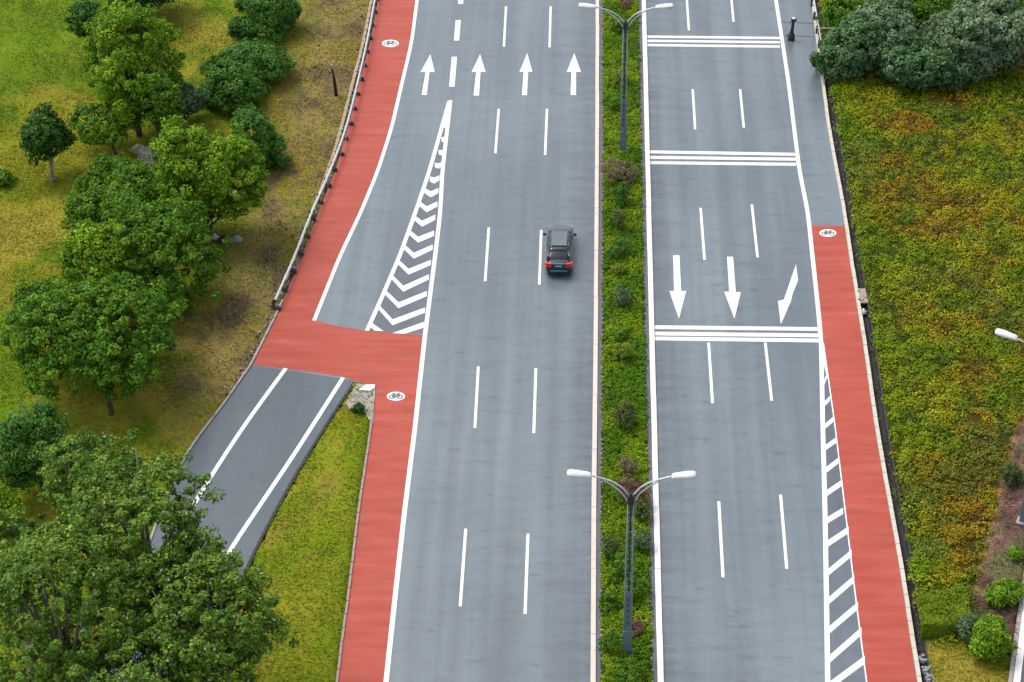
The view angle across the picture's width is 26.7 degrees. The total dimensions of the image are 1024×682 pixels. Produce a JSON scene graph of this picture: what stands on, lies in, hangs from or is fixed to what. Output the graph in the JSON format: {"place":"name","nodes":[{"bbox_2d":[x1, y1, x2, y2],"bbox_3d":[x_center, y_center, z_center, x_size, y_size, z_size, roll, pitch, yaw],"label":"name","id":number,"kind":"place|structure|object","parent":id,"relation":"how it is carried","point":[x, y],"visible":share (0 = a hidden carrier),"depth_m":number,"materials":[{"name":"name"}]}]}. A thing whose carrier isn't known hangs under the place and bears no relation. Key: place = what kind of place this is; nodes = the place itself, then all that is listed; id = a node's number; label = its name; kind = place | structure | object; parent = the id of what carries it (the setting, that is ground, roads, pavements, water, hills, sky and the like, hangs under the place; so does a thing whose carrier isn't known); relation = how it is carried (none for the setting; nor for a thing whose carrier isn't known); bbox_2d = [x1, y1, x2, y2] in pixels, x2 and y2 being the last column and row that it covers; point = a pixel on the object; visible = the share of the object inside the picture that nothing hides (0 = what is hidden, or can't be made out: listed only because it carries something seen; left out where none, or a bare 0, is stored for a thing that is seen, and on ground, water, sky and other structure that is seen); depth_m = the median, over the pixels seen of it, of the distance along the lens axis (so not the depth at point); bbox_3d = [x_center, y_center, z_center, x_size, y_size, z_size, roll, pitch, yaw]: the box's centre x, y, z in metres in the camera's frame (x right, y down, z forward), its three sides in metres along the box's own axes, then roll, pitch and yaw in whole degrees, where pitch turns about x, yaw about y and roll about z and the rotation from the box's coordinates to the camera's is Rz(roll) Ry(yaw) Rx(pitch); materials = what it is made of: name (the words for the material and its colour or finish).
{"place":"outdoors","nodes":[
{"label":"outdoors","id":0,"kind":"place"},
{"bbox_2d":[107,365,353,681],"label":"slip road","id":1,"kind":"structure","parent":0,"point":[254,442],"depth_m":127.54,"materials":[{"name":"grey asphalt"}]},
{"bbox_2d":[256,0,595,681],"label":"road","id":2,"kind":"structure","parent":0,"point":[492,581],"depth_m":136.66,"materials":[{"name":"grey asphalt"}]},
{"bbox_2d":[253,0,422,681],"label":"cycle lane","id":3,"kind":"structure","parent":2,"relation":"on","point":[387,364],"depth_m":134.54,"materials":[{"name":"red asphalt"}]},
{"bbox_2d":[369,128,444,333],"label":"hatched gore","id":4,"kind":"structure","parent":2,"relation":"on","point":[391,309],"depth_m":140.99,"materials":[{"name":"paint"}]},
{"bbox_2d":[543,225,576,274],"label":"sedan car","id":5,"kind":"object","parent":2,"relation":"on","point":[559,246],"visible":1,"depth_m":140.59,"materials":[{"name":"grey paint"}]},
{"bbox_2d":[0,0,1023,681],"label":"ground","id":6,"kind":"structure","parent":0,"point":[176,436],"depth_m":139.75,"materials":[{"name":"green plant"}]},
{"bbox_2d":[0,168,17,185],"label":"shrub","id":7,"kind":"object","parent":6,"relation":"on","point":[5,175],"visible":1,"depth_m":149.44,"materials":[{"name":"green plant"}]},
{"bbox_2d":[0,481,25,526],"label":"shrub","id":8,"kind":"object","parent":6,"relation":"on","point":[7,501],"visible":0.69,"depth_m":120.56,"materials":[{"name":"green plant"}]},
{"bbox_2d":[0,505,60,677],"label":"poplar tree","id":9,"kind":"object","parent":6,"relation":"on","point":[18,524],"visible":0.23,"depth_m":106.97,"materials":[{"name":"green plant"}]},
{"bbox_2d":[0,396,72,490],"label":"broadleaf tree","id":10,"kind":"object","parent":6,"relation":"on","point":[21,435],"visible":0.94,"depth_m":121.36,"materials":[{"name":"green plant"}]},
{"bbox_2d":[9,277,76,352],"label":"broadleaf tree","id":11,"kind":"object","parent":6,"relation":"on","point":[32,289],"visible":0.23,"depth_m":131.48,"materials":[{"name":"green plant"}]},
{"bbox_2d":[16,102,77,182],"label":"broadleaf tree","id":12,"kind":"object","parent":6,"relation":"on","point":[48,127],"visible":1,"depth_m":147.99,"materials":[{"name":"green plant"}]},
{"bbox_2d":[0,492,140,681],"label":"poplar tree","id":13,"kind":"object","parent":6,"relation":"on","point":[54,551],"visible":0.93,"depth_m":99.45,"materials":[{"name":"green plant"}]},
{"bbox_2d":[60,174,113,233],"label":"shrub","id":14,"kind":"object","parent":6,"relation":"on","point":[95,203],"visible":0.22,"depth_m":143.55,"materials":[{"name":"green plant"}]},
{"bbox_2d":[28,426,146,531],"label":"poplar tree","id":15,"kind":"object","parent":6,"relation":"on","point":[59,454],"visible":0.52,"depth_m":111.20,"materials":[{"name":"green plant"}]},
{"bbox_2d":[64,0,112,39],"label":"broadleaf tree","id":16,"kind":"object","parent":6,"relation":"on","point":[82,11],"visible":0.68,"depth_m":161.57,"materials":[{"name":"green plant"}]},
{"bbox_2d":[0,270,187,415],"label":"broadleaf tree","id":17,"kind":"object","parent":6,"relation":"on","point":[98,356],"visible":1,"depth_m":127.06,"materials":[{"name":"green plant"}]},
{"bbox_2d":[58,214,145,317],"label":"broadleaf tree","id":18,"kind":"object","parent":6,"relation":"on","point":[89,246],"visible":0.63,"depth_m":133.74,"materials":[{"name":"green plant"}]},
{"bbox_2d":[66,99,144,155],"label":"broadleaf tree","id":19,"kind":"object","parent":6,"relation":"on","point":[118,129],"visible":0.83,"depth_m":150.52,"materials":[{"name":"green plant"}]},
{"bbox_2d":[62,151,200,231],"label":"broadleaf tree","id":20,"kind":"object","parent":6,"relation":"on","point":[136,178],"visible":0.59,"depth_m":142.38,"materials":[{"name":"green plant"}]},
{"bbox_2d":[77,0,186,136],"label":"broadleaf tree","id":21,"kind":"object","parent":6,"relation":"on","point":[121,62],"visible":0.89,"depth_m":148.98,"materials":[{"name":"green plant"}]},
{"bbox_2d":[34,608,238,681],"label":"poplar tree","id":22,"kind":"object","parent":6,"relation":"on","point":[138,673],"visible":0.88,"depth_m":98.53,"materials":[{"name":"green plant"}]},
{"bbox_2d":[107,0,173,16],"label":"broadleaf tree","id":23,"kind":"object","parent":6,"relation":"on","point":[156,3],"visible":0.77,"depth_m":165.00,"materials":[{"name":"green plant"}]},
{"bbox_2d":[129,143,159,162],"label":"rock","id":24,"kind":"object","parent":6,"relation":"on","point":[142,151],"depth_m":152.80,"materials":[{"name":"grey stone"}]},
{"bbox_2d":[60,427,242,681],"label":"poplar tree","id":25,"kind":"object","parent":6,"relation":"on","point":[139,509],"visible":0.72,"depth_m":104.43,"materials":[{"name":"green plant"}]},
{"bbox_2d":[123,71,185,156],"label":"broadleaf tree","id":26,"kind":"object","parent":6,"relation":"on","point":[161,109],"visible":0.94,"depth_m":148.71,"materials":[{"name":"green plant"}]},
{"bbox_2d":[90,191,234,314],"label":"broadleaf tree","id":27,"kind":"object","parent":6,"relation":"on","point":[152,224],"visible":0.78,"depth_m":135.21,"materials":[{"name":"green plant"}]},
{"bbox_2d":[164,80,211,119],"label":"shrub","id":28,"kind":"object","parent":6,"relation":"on","point":[192,97],"visible":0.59,"depth_m":154.24,"materials":[{"name":"green plant"}]},
{"bbox_2d":[117,526,260,635],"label":"poplar tree","id":29,"kind":"object","parent":6,"relation":"on","point":[141,604],"visible":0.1,"depth_m":104.44,"materials":[{"name":"green plant"}]},
{"bbox_2d":[104,299,283,672],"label":"kerb","id":30,"kind":"structure","parent":6,"relation":"on","point":[226,399],"depth_m":131.39,"materials":[{"name":"concrete"}]},
{"bbox_2d":[114,544,299,681],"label":"poplar tree","id":31,"kind":"object","parent":6,"relation":"on","point":[245,645],"visible":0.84,"depth_m":100.66,"materials":[{"name":"green plant"}]},
{"bbox_2d":[148,114,269,244],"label":"broadleaf tree","id":32,"kind":"object","parent":6,"relation":"on","point":[216,155],"visible":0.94,"depth_m":140.19,"materials":[{"name":"green plant"}]},
{"bbox_2d":[197,58,265,114],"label":"broadleaf tree","id":33,"kind":"object","parent":6,"relation":"on","point":[225,77],"visible":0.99,"depth_m":155.82,"materials":[{"name":"green plant"}]},
{"bbox_2d":[226,15,252,39],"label":"shrub","id":34,"kind":"object","parent":6,"relation":"on","point":[235,24],"visible":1,"depth_m":164.26,"materials":[{"name":"green plant"}]},
{"bbox_2d":[197,37,296,95],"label":"broadleaf tree","id":35,"kind":"object","parent":6,"relation":"on","point":[270,62],"visible":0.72,"depth_m":159.13,"materials":[{"name":"green plant"}]},
{"bbox_2d":[228,103,291,172],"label":"broadleaf tree","id":36,"kind":"object","parent":6,"relation":"on","point":[267,140],"visible":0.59,"depth_m":149.56,"materials":[{"name":"green plant"}]},
{"bbox_2d":[240,0,303,43],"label":"broadleaf tree","id":37,"kind":"object","parent":6,"relation":"on","point":[270,19],"visible":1,"depth_m":163.92,"materials":[{"name":"green plant"}]},
{"bbox_2d":[217,385,352,636],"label":"kerb","id":38,"kind":"structure","parent":6,"relation":"on","point":[290,484],"depth_m":125.28,"materials":[{"name":"concrete"}]},
{"bbox_2d":[201,0,373,400],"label":"loose stones","id":39,"kind":"object","parent":6,"relation":"on","point":[267,317],"visible":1,"depth_m":143.46,"materials":[{"name":"grey stone"}]},
{"bbox_2d":[270,0,378,310],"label":"guard rail","id":40,"kind":"object","parent":6,"relation":"on","point":[304,229],"visible":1,"depth_m":149.98,"materials":[{"name":"metal"}]},
{"bbox_2d":[286,0,372,279],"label":"kerb","id":41,"kind":"structure","parent":6,"relation":"on","point":[350,90],"depth_m":157.56,"materials":[{"name":"grey concrete"}]},
{"bbox_2d":[336,400,374,681],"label":"kerb","id":42,"kind":"structure","parent":6,"relation":"on","point":[352,562],"depth_m":120.53,"materials":[{"name":"grey concrete"}]},
{"bbox_2d":[346,383,374,421],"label":"concrete apron","id":43,"kind":"object","parent":6,"relation":"on","point":[360,398],"visible":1,"depth_m":130.91,"materials":[{"name":"grey concrete"}]},
{"bbox_2d":[591,0,598,681],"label":"kerb","id":44,"kind":"structure","parent":6,"relation":"on","point":[593,529],"depth_m":132.44,"materials":[{"name":"grey concrete"}]},
{"bbox_2d":[599,0,654,681],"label":"median ground cover","id":45,"kind":"object","parent":6,"relation":"on","point":[637,241],"visible":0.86,"depth_m":134.06,"materials":[{"name":"green plant"}]},
{"bbox_2d":[596,0,602,681],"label":"edging","id":46,"kind":"object","parent":45,"relation":"on","point":[598,660],"visible":0.99,"depth_m":132.66,"materials":[{"name":"grey concrete"}]},
{"bbox_2d":[600,1,604,681],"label":"edging stones","id":47,"kind":"object","parent":45,"relation":"on","point":[602,350],"visible":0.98,"depth_m":134.13,"materials":[{"name":"grey concrete"}]},
{"bbox_2d":[596,629,622,652],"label":"median shrub","id":48,"kind":"object","parent":45,"relation":"on","point":[607,643],"visible":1,"depth_m":113.24,"materials":[{"name":"green plant"}]},
{"bbox_2d":[600,534,619,556],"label":"median shrub","id":49,"kind":"object","parent":45,"relation":"on","point":[610,543],"visible":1,"depth_m":119.25,"materials":[{"name":"green plant"}]},
{"bbox_2d":[597,587,623,611],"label":"median shrub","id":50,"kind":"object","parent":45,"relation":"on","point":[607,602],"visible":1,"depth_m":116.08,"materials":[{"name":"green plant"}]},
{"bbox_2d":[609,208,626,227],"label":"median shrub","id":51,"kind":"object","parent":45,"relation":"on","point":[618,217],"visible":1,"depth_m":143.77,"materials":[{"name":"green plant"}]},
{"bbox_2d":[609,14,626,32],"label":"median shrub","id":52,"kind":"object","parent":45,"relation":"on","point":[614,21],"visible":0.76,"depth_m":164.97,"materials":[{"name":"green plant"}]},
{"bbox_2d":[600,156,637,183],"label":"median shrub","id":53,"kind":"object","parent":45,"relation":"on","point":[613,174],"visible":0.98,"depth_m":148.26,"materials":[{"name":"brown plant"}]},
{"bbox_2d":[609,67,629,87],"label":"median shrub","id":54,"kind":"object","parent":45,"relation":"on","point":[618,73],"visible":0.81,"depth_m":158.51,"materials":[{"name":"green plant"}]},
{"bbox_2d":[606,237,633,258],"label":"median shrub","id":55,"kind":"object","parent":45,"relation":"on","point":[614,253],"visible":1,"depth_m":141.50,"materials":[{"name":"green plant"}]},
{"bbox_2d":[608,326,634,341],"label":"median shrub","id":56,"kind":"object","parent":45,"relation":"on","point":[621,333],"visible":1,"depth_m":134.65,"materials":[{"name":"green plant"}]},
{"bbox_2d":[610,181,633,207],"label":"median shrub","id":57,"kind":"object","parent":45,"relation":"on","point":[619,198],"visible":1,"depth_m":146.04,"materials":[{"name":"green plant"}]},
{"bbox_2d":[607,549,638,583],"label":"median shrub","id":58,"kind":"object","parent":45,"relation":"on","point":[620,572],"visible":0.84,"depth_m":117.87,"materials":[{"name":"green plant"}]},
{"bbox_2d":[613,343,632,359],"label":"median shrub","id":59,"kind":"object","parent":45,"relation":"on","point":[626,349],"visible":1,"depth_m":132.88,"materials":[{"name":"green plant"}]},
{"bbox_2d":[612,284,634,307],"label":"median shrub","id":60,"kind":"object","parent":45,"relation":"on","point":[621,300],"visible":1,"depth_m":137.30,"materials":[{"name":"green plant"}]},
{"bbox_2d":[613,401,636,428],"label":"median shrub","id":61,"kind":"object","parent":45,"relation":"on","point":[625,409],"visible":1,"depth_m":127.58,"materials":[{"name":"green plant"}]},
{"bbox_2d":[579,3,672,151],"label":"street lamp","id":62,"kind":"object","parent":45,"relation":"on","point":[623,123],"visible":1,"depth_m":147.98,"materials":[{"name":"grey metal"}]},
{"bbox_2d":[609,655,645,681],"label":"median shrub","id":63,"kind":"object","parent":45,"relation":"on","point":[631,675],"visible":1,"depth_m":111.83,"materials":[{"name":"green plant"}]},
{"bbox_2d":[617,455,639,474],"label":"median shrub","id":64,"kind":"object","parent":45,"relation":"on","point":[625,463],"visible":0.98,"depth_m":124.29,"materials":[{"name":"brown plant"}]},
{"bbox_2d":[567,469,696,657],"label":"street lamp","id":65,"kind":"object","parent":45,"relation":"on","point":[627,623],"visible":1,"depth_m":108.73,"materials":[{"name":"grey metal"}]},
{"bbox_2d":[614,473,650,510],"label":"median shrub","id":66,"kind":"object","parent":45,"relation":"on","point":[633,486],"visible":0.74,"depth_m":122.22,"materials":[{"name":"brown plant"}]},
{"bbox_2d":[622,574,649,597],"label":"median shrub","id":67,"kind":"object","parent":45,"relation":"on","point":[636,587],"visible":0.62,"depth_m":116.29,"materials":[{"name":"green plant"}]},
{"bbox_2d":[631,496,650,520],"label":"median shrub","id":68,"kind":"object","parent":45,"relation":"on","point":[644,507],"visible":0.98,"depth_m":121.35,"materials":[{"name":"green plant"}]},
{"bbox_2d":[631,526,653,548],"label":"median shrub","id":69,"kind":"object","parent":45,"relation":"on","point":[645,541],"visible":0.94,"depth_m":119.60,"materials":[{"name":"green plant"}]},
{"bbox_2d":[637,1,653,681],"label":"edging stones","id":70,"kind":"object","parent":45,"relation":"on","point":[651,623],"visible":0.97,"depth_m":133.58,"materials":[{"name":"grey concrete"}]},
{"bbox_2d":[639,0,656,681],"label":"edging","id":71,"kind":"object","parent":45,"relation":"on","point":[654,653],"visible":0.98,"depth_m":132.44,"materials":[{"name":"grey concrete"}]},
{"bbox_2d":[814,0,871,31],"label":"broadleaf tree","id":72,"kind":"object","parent":6,"relation":"on","point":[833,9],"visible":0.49,"depth_m":164.43,"materials":[{"name":"green plant"}]},
{"bbox_2d":[812,12,889,82],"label":"broadleaf tree","id":73,"kind":"object","parent":6,"relation":"on","point":[849,59],"visible":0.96,"depth_m":157.86,"materials":[{"name":"green plant"}]},
{"bbox_2d":[812,1,921,681],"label":"kerb","id":74,"kind":"structure","parent":6,"relation":"on","point":[902,571],"depth_m":130.38,"materials":[{"name":"grey concrete"}]},
{"bbox_2d":[815,0,925,681],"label":"drain channel","id":75,"kind":"object","parent":6,"relation":"on","point":[882,426],"visible":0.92,"depth_m":130.87,"materials":[{"name":"concrete"}]},
{"bbox_2d":[817,1,932,681],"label":"drain litter","id":76,"kind":"object","parent":75,"relation":"on","point":[833,122],"visible":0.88,"depth_m":134.61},
{"bbox_2d":[819,0,928,672],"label":"drain wall","id":77,"kind":"structure","parent":6,"relation":"on","point":[878,375],"depth_m":131.05,"materials":[{"name":"concrete"}]},
{"bbox_2d":[843,0,922,73],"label":"silver tree","id":78,"kind":"object","parent":6,"relation":"on","point":[886,11],"visible":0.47,"depth_m":159.08,"materials":[{"name":"green plant"}]},
{"bbox_2d":[872,33,953,89],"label":"broadleaf tree","id":79,"kind":"object","parent":6,"relation":"on","point":[906,69],"visible":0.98,"depth_m":156.54,"materials":[{"name":"green plant"}]},
{"bbox_2d":[817,0,1023,681],"bbox_3d":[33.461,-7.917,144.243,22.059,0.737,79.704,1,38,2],"label":"ground cover","id":80,"kind":"object","parent":6,"relation":"on","point":[952,530],"visible":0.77,"depth_m":139.26,"materials":[{"name":"green plant"}]},
{"bbox_2d":[888,0,954,37],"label":"broadleaf tree","id":81,"kind":"object","parent":6,"relation":"on","point":[922,11],"visible":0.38,"depth_m":161.65,"materials":[{"name":"green plant"}]},
{"bbox_2d":[916,586,971,638],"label":"hedge","id":82,"kind":"object","parent":6,"relation":"on","point":[940,611],"visible":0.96,"depth_m":114.91,"materials":[{"name":"green plant"}]},
{"bbox_2d":[922,46,982,90],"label":"broadleaf tree","id":83,"kind":"object","parent":6,"relation":"on","point":[965,72],"visible":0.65,"depth_m":157.11,"materials":[{"name":"green plant"}]},
{"bbox_2d":[919,0,1008,70],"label":"silver tree","id":84,"kind":"object","parent":6,"relation":"on","point":[951,27],"visible":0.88,"depth_m":156.73,"materials":[{"name":"green plant"}]},
{"bbox_2d":[955,613,979,642],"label":"shrub","id":85,"kind":"object","parent":6,"relation":"on","point":[964,626],"visible":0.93,"depth_m":113.60,"materials":[{"name":"green plant"}]},
{"bbox_2d":[925,642,1010,681],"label":"short grass","id":86,"kind":"structure","parent":6,"relation":"on","point":[966,668],"depth_m":112.78,"materials":[{"name":"green plant"}]},
{"bbox_2d":[968,611,1011,662],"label":"round bush","id":87,"kind":"object","parent":6,"relation":"on","point":[991,640],"visible":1,"depth_m":112.24,"materials":[{"name":"green plant"}]},
{"bbox_2d":[960,0,1023,82],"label":"silver tree","id":88,"kind":"object","parent":6,"relation":"on","point":[1009,13],"visible":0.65,"depth_m":157.10,"materials":[{"name":"green plant"}]},
{"bbox_2d":[970,411,1023,641],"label":"brown undergrowth","id":89,"kind":"object","parent":6,"relation":"on","point":[1007,609],"visible":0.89,"depth_m":119.77,"materials":[{"name":"brown plant"}]},
{"bbox_2d":[982,576,1023,609],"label":"shrub","id":90,"kind":"object","parent":6,"relation":"on","point":[1005,591],"visible":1,"depth_m":115.87,"materials":[{"name":"green plant"}]},
{"bbox_2d":[995,328,1023,526],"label":"street lamp","id":91,"kind":"object","parent":6,"relation":"on","point":[1011,336],"visible":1,"depth_m":114.45,"materials":[{"name":"white metal"}]},
{"bbox_2d":[997,459,1023,486],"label":"shrub","id":92,"kind":"object","parent":6,"relation":"on","point":[1011,472],"visible":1,"depth_m":123.32,"materials":[{"name":"green plant"}]},
{"bbox_2d":[1007,545,1023,560],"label":"shrub","id":93,"kind":"object","parent":6,"relation":"on","point":[1015,554],"visible":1,"depth_m":118.86,"materials":[{"name":"green plant"}]},
{"bbox_2d":[1008,574,1023,681],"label":"kerb","id":94,"kind":"structure","parent":6,"relation":"on","point":[1013,656],"depth_m":114.28,"materials":[{"name":"concrete"}]},
{"bbox_2d":[1013,602,1023,681],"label":"kerb","id":95,"kind":"structure","parent":6,"relation":"on","point":[1018,664],"depth_m":113.42,"materials":[{"name":"white concrete"}]},
{"bbox_2d":[646,0,916,681],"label":"road","id":96,"kind":"structure","parent":0,"point":[745,196],"depth_m":134.86,"materials":[{"name":"grey asphalt"}]},
{"bbox_2d":[642,0,663,681],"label":"kerb","id":97,"kind":"structure","parent":96,"relation":"on","point":[659,640],"depth_m":132.13,"materials":[{"name":"grey concrete"}]},
{"bbox_2d":[824,367,865,681],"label":"hatched gore","id":98,"kind":"structure","parent":96,"relation":"on","point":[841,604],"depth_m":118.10,"materials":[{"name":"paint"}]},
{"bbox_2d":[811,226,916,681],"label":"cycle lane","id":99,"kind":"structure","parent":96,"relation":"on","point":[887,648],"depth_m":124.70,"materials":[{"name":"red asphalt"}]},
{"label":"terrain","id":100,"kind":"structure","parent":0,"visible":0},
{"bbox_2d":[821,7,931,681],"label":"drain lip","id":101,"kind":"object","parent":100,"relation":"on","point":[880,381],"visible":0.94,"depth_m":130.68,"materials":[{"name":"black concrete"}]},
{"bbox_2d":[918,654,934,681],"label":"drain rubble","id":102,"kind":"object","parent":101,"relation":"on","point":[922,659],"visible":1,"depth_m":112.76,"materials":[{"name":"grey stone"}]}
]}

